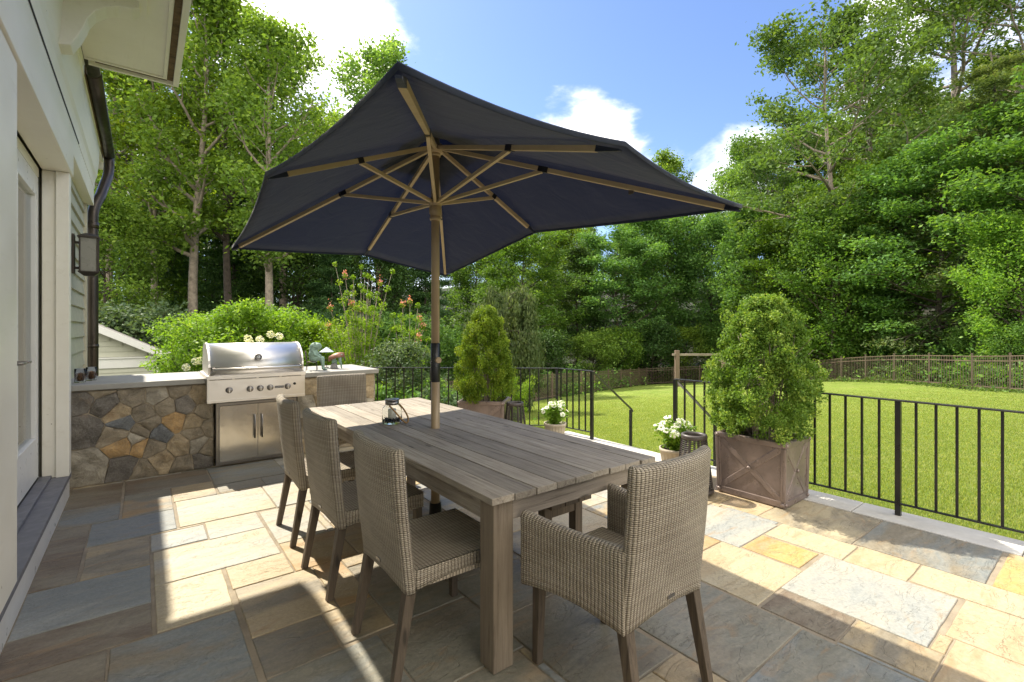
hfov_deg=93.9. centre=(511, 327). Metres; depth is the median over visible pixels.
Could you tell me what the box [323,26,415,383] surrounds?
poplar tree
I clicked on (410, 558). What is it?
wicker chair
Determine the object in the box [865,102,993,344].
broadleaf tree
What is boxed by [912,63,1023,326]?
broadleaf tree
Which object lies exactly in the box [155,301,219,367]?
grey green shrub
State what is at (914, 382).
weeds
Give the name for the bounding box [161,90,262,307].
broadleaf tree
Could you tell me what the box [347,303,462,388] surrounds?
green shrub
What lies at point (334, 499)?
wicker chair
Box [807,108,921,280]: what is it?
distant tree
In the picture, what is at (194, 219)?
poplar tree
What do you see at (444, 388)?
green shrub
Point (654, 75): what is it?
sky
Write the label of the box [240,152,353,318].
broadleaf tree
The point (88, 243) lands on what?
wall lantern
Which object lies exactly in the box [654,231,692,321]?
distant tree
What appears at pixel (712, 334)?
edge shrub
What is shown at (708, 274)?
distant tree
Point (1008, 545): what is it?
patio kerb
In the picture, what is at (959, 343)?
edge shrub
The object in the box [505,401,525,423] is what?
woven floor lantern
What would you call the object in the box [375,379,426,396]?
shrub
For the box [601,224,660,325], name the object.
distant tree
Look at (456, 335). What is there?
edge shrub
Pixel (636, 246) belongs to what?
broadleaf tree
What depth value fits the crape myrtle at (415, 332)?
10.16 m
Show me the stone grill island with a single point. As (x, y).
(129, 427)
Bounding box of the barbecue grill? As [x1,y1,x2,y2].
[200,341,305,403]
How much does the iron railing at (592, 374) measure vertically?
1.846 m
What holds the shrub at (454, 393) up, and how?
on the ground at (696, 364)
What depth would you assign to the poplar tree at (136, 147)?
39.72 m
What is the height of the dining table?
0.746 m
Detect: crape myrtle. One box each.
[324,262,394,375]
[391,295,430,388]
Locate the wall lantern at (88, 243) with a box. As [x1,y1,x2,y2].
[71,233,100,276]
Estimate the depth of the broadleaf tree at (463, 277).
40.73 m
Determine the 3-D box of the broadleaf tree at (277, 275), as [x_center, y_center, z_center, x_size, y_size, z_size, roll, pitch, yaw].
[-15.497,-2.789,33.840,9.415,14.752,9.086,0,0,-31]
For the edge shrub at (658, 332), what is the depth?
37.07 m
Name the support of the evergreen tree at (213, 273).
on the ground at (696, 364)
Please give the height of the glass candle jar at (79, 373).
0.130 m
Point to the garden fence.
(641, 372)
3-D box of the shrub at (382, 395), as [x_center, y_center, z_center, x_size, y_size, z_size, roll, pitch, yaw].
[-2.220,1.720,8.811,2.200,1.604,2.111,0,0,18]
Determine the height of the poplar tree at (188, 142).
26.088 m
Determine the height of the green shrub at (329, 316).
4.743 m
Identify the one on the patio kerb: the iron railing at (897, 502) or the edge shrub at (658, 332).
the iron railing at (897, 502)
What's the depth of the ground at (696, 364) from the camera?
52.02 m
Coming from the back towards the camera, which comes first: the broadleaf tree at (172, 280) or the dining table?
the broadleaf tree at (172, 280)
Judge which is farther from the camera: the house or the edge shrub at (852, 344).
the edge shrub at (852, 344)
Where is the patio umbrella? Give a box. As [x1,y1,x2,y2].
[231,61,741,519]
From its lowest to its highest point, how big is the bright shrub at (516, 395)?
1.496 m
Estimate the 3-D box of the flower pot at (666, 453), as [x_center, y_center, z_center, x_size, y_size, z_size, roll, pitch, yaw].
[1.600,1.312,4.700,0.294,0.270,0.294,0,0,-38]
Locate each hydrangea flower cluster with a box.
[181,357,202,370]
[244,331,282,342]
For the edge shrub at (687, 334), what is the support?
on the ground at (696, 364)
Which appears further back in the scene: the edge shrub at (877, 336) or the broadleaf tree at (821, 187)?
the broadleaf tree at (821, 187)
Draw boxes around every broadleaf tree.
[88,183,181,311]
[96,93,210,310]
[145,175,259,313]
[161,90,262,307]
[216,205,360,321]
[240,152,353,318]
[335,255,429,378]
[440,251,517,329]
[465,230,591,373]
[512,228,604,373]
[562,223,694,370]
[602,214,711,371]
[665,212,753,350]
[698,193,810,343]
[714,209,852,361]
[762,192,900,378]
[780,176,837,315]
[787,135,990,358]
[805,196,913,321]
[827,118,1023,360]
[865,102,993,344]
[904,99,1023,335]
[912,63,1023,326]
[939,31,1023,295]
[942,204,1023,366]
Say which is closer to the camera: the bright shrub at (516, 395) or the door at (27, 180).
the door at (27, 180)
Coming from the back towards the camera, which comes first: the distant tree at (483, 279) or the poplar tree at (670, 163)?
the distant tree at (483, 279)
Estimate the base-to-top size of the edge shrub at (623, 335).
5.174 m
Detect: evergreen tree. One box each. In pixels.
[114,205,205,317]
[174,187,292,315]
[296,253,361,317]
[387,268,455,384]
[546,243,612,371]
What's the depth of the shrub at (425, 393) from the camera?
9.14 m
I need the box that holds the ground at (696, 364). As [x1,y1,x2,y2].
[275,279,1022,402]
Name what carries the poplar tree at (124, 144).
on the ground at (696, 364)
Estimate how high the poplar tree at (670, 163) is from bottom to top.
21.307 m
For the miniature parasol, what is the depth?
6.21 m
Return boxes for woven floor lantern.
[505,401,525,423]
[679,431,713,495]
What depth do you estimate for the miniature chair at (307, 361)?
5.82 m
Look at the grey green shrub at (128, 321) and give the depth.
18.30 m
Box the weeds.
[697,374,1023,392]
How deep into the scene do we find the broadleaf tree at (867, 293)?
32.78 m
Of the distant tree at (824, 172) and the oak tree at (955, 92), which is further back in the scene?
the distant tree at (824, 172)
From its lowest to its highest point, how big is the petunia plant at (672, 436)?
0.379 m
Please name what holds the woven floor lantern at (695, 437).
on the patio paving
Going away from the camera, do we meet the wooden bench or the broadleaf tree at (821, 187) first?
the wooden bench
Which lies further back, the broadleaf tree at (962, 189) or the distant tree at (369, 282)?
the distant tree at (369, 282)
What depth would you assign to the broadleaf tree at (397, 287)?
32.18 m
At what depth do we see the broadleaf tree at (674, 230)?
42.08 m
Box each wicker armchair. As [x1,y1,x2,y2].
[317,373,366,444]
[521,445,712,681]
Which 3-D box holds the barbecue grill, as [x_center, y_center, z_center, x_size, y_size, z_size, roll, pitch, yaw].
[-2.912,0.465,5.378,0.948,0.611,0.769,0,0,-38]
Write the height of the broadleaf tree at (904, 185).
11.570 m
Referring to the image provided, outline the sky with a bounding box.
[105,0,1023,294]
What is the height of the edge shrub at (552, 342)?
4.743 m
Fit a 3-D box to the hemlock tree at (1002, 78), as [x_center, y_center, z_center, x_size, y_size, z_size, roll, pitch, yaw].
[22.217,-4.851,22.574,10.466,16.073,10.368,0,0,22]
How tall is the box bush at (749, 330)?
1.346 m
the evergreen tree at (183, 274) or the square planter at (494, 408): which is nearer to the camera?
the square planter at (494, 408)
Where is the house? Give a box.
[0,0,190,653]
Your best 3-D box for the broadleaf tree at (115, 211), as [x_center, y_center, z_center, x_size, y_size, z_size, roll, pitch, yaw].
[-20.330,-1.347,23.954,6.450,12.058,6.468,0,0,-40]
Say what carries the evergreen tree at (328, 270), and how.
on the ground at (696, 364)
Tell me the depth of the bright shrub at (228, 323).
11.43 m
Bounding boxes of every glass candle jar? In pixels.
[74,368,85,382]
[86,367,96,380]
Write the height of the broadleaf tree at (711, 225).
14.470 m
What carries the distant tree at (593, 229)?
on the ground at (696, 364)
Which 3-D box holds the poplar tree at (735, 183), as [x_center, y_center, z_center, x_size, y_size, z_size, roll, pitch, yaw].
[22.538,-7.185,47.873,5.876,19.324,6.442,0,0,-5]
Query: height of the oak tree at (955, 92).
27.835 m
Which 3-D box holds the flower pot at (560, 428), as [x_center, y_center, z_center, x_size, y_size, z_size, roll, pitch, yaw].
[0.541,1.317,6.005,0.283,0.259,0.283,0,0,-38]
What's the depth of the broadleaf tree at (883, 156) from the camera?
26.70 m
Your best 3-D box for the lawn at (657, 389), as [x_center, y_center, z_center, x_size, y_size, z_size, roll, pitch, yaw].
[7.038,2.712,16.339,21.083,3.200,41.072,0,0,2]
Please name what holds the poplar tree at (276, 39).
on the ground at (696, 364)
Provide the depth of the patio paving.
2.50 m
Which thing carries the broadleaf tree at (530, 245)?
on the ground at (696, 364)
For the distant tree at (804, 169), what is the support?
on the ground at (696, 364)
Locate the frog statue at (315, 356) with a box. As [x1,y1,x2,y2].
[308,342,326,369]
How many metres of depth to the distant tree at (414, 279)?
69.88 m
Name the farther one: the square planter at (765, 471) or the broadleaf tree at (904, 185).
the broadleaf tree at (904, 185)
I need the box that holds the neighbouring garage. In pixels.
[99,323,171,375]
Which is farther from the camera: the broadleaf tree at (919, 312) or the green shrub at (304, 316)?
the broadleaf tree at (919, 312)
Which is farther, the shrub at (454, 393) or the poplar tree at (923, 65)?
the poplar tree at (923, 65)
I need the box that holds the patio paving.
[0,446,1023,681]
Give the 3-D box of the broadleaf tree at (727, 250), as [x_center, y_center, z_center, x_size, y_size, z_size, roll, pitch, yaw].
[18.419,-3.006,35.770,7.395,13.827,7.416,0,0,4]
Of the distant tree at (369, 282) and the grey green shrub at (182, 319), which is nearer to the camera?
the grey green shrub at (182, 319)
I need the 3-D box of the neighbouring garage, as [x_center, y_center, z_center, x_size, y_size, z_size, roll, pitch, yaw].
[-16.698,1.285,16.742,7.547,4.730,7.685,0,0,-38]
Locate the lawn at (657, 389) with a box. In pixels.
[523,381,1023,540]
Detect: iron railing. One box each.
[370,367,632,445]
[673,378,1023,533]
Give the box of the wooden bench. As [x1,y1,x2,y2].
[407,476,590,531]
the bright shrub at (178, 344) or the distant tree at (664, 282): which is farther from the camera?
the distant tree at (664, 282)
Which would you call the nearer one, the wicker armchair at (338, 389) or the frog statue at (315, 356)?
the wicker armchair at (338, 389)
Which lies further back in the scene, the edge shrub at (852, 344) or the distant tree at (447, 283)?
the distant tree at (447, 283)
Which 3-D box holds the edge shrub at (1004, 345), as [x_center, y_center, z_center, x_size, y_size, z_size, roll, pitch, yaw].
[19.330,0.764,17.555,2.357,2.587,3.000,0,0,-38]
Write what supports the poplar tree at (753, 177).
on the ground at (696, 364)
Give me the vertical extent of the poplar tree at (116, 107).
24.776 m
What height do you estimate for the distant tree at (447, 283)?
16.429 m
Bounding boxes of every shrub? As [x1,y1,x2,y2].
[99,293,188,372]
[136,310,262,373]
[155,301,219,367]
[158,296,323,371]
[247,301,339,365]
[257,312,363,365]
[311,302,408,379]
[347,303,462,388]
[356,333,451,396]
[374,380,452,403]
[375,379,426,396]
[400,385,461,406]
[409,376,453,395]
[440,323,465,390]
[442,388,461,404]
[478,375,537,421]
[511,327,574,376]
[561,325,624,378]
[586,320,647,378]
[621,313,689,383]
[655,320,715,378]
[689,319,730,369]
[785,314,842,376]
[827,335,876,366]
[867,318,934,360]
[941,315,1007,362]
[982,319,1023,372]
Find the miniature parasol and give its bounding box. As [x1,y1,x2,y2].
[320,347,333,367]
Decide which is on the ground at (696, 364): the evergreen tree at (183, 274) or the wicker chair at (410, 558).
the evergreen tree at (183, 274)
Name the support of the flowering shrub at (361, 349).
on the ground at (696, 364)
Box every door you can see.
[17,149,37,508]
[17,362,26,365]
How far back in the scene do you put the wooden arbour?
30.76 m
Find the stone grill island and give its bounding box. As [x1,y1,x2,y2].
[70,364,378,488]
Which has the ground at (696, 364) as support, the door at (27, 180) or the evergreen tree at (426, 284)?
the evergreen tree at (426, 284)
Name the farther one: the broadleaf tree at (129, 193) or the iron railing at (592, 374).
the broadleaf tree at (129, 193)
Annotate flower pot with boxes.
[544,421,565,433]
[659,444,687,460]
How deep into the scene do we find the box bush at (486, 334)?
6.04 m
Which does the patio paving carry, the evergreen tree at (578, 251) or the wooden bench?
the wooden bench
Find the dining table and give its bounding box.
[310,397,654,674]
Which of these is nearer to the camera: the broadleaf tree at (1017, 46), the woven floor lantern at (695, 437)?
the woven floor lantern at (695, 437)
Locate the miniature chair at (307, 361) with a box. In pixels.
[305,350,317,369]
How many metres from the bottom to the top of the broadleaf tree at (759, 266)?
11.570 m
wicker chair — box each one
[276,394,355,547]
[301,408,423,601]
[351,429,479,681]
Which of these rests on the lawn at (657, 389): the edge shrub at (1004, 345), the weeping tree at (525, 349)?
the weeping tree at (525, 349)
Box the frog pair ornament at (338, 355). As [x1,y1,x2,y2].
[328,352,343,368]
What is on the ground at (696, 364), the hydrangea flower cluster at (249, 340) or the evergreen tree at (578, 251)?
the evergreen tree at (578, 251)
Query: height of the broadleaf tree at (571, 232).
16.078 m
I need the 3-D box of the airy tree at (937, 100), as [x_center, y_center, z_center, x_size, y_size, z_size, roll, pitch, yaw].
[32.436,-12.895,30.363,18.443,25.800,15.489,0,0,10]
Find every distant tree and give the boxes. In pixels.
[341,255,407,318]
[381,262,447,318]
[440,273,474,331]
[473,249,519,291]
[511,233,569,308]
[564,227,609,306]
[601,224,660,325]
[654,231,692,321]
[681,213,742,309]
[701,122,811,283]
[764,126,849,300]
[790,114,866,185]
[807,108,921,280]
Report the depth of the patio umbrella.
3.18 m
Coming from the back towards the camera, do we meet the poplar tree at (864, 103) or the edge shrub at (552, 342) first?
the poplar tree at (864, 103)
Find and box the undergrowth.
[537,316,1023,397]
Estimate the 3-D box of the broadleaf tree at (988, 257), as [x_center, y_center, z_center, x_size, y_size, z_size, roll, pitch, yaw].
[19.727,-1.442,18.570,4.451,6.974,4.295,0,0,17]
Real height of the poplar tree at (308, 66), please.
25.272 m
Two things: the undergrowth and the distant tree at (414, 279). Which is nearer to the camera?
the undergrowth
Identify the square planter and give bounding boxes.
[457,396,510,419]
[715,426,810,508]
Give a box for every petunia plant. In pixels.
[539,397,568,424]
[653,415,697,450]
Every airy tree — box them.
[706,0,972,361]
[868,0,1023,288]
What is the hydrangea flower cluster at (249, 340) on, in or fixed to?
attached to the bright shrub at (228, 323)
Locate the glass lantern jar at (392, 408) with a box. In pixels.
[382,398,408,424]
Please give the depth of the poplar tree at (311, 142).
37.76 m
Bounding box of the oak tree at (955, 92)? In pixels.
[785,0,1023,303]
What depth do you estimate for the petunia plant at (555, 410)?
5.93 m
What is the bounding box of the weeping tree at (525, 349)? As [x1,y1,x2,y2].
[456,284,546,411]
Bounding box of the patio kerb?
[564,431,1023,556]
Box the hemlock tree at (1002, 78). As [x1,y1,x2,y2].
[859,38,1023,380]
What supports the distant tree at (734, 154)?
on the ground at (696, 364)
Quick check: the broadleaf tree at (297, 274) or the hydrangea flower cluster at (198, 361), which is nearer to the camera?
the hydrangea flower cluster at (198, 361)
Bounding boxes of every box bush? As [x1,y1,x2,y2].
[453,305,517,404]
[701,291,829,446]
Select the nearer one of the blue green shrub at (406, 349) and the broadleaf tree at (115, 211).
the blue green shrub at (406, 349)
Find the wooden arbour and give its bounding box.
[672,350,725,386]
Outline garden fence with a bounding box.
[444,353,1023,401]
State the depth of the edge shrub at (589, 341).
35.12 m
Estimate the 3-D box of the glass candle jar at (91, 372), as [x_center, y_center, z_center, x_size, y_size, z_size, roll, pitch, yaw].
[-4.151,0.451,4.716,0.084,0.130,0.084,0,0,35]
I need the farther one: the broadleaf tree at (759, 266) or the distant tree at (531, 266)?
the distant tree at (531, 266)
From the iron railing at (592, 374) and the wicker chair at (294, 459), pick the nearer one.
the wicker chair at (294, 459)
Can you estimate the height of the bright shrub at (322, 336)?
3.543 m
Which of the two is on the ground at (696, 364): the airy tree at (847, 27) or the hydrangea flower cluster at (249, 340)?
the airy tree at (847, 27)
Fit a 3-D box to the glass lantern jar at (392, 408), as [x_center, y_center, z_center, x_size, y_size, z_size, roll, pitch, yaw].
[-0.864,0.613,3.528,0.193,0.181,0.148,0,0,14]
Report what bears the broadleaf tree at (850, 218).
on the ground at (696, 364)
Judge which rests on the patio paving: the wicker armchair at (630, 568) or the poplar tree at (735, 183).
the wicker armchair at (630, 568)
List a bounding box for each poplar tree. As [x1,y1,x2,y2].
[95,71,174,304]
[97,58,215,306]
[99,70,193,291]
[110,0,274,316]
[150,0,293,309]
[192,0,343,310]
[222,44,343,310]
[295,105,353,312]
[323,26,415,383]
[635,145,708,324]
[708,162,766,275]
[728,142,805,353]
[818,39,925,175]
[866,56,945,299]
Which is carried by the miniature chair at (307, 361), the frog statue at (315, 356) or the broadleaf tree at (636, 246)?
the frog statue at (315, 356)

